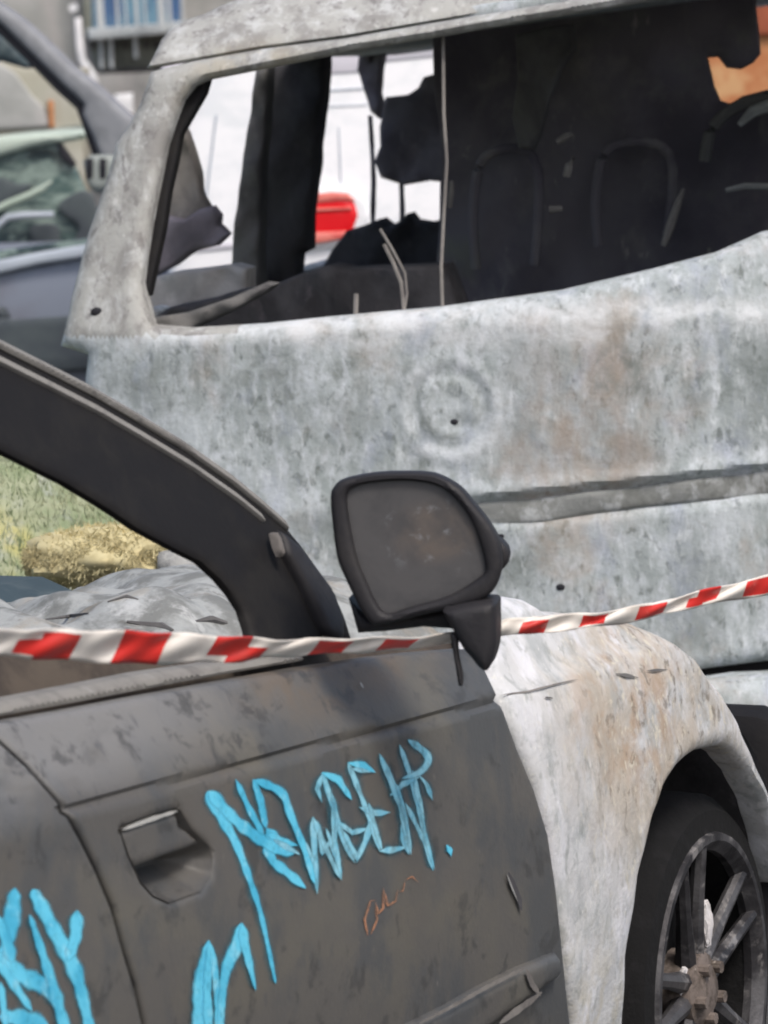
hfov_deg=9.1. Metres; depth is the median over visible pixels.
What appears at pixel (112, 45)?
pale building
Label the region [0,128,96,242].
green car
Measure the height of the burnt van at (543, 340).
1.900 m
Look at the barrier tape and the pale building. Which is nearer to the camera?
the barrier tape
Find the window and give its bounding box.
[92,0,179,27]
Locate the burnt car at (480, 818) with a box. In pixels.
[0,340,767,1023]
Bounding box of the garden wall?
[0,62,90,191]
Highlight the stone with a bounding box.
[153,550,195,568]
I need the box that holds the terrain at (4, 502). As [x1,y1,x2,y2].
[0,456,118,589]
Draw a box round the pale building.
[0,0,234,206]
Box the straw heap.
[19,520,166,589]
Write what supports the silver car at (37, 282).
on the ground
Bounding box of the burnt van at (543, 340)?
[61,0,767,705]
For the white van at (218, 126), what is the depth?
14.97 m
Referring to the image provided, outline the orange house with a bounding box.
[708,6,767,102]
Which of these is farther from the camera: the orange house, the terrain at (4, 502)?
the orange house
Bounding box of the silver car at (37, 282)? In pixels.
[0,1,167,381]
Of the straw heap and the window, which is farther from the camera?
the window
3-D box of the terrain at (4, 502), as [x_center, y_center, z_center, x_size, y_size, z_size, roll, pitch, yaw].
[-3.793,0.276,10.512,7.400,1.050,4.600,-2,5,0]
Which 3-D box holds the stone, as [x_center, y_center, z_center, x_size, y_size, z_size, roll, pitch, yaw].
[-0.311,0.104,8.205,0.178,0.111,0.177,-2,5,0]
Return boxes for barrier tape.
[0,574,767,664]
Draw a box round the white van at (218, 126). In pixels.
[161,50,439,272]
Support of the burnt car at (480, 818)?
on the ground

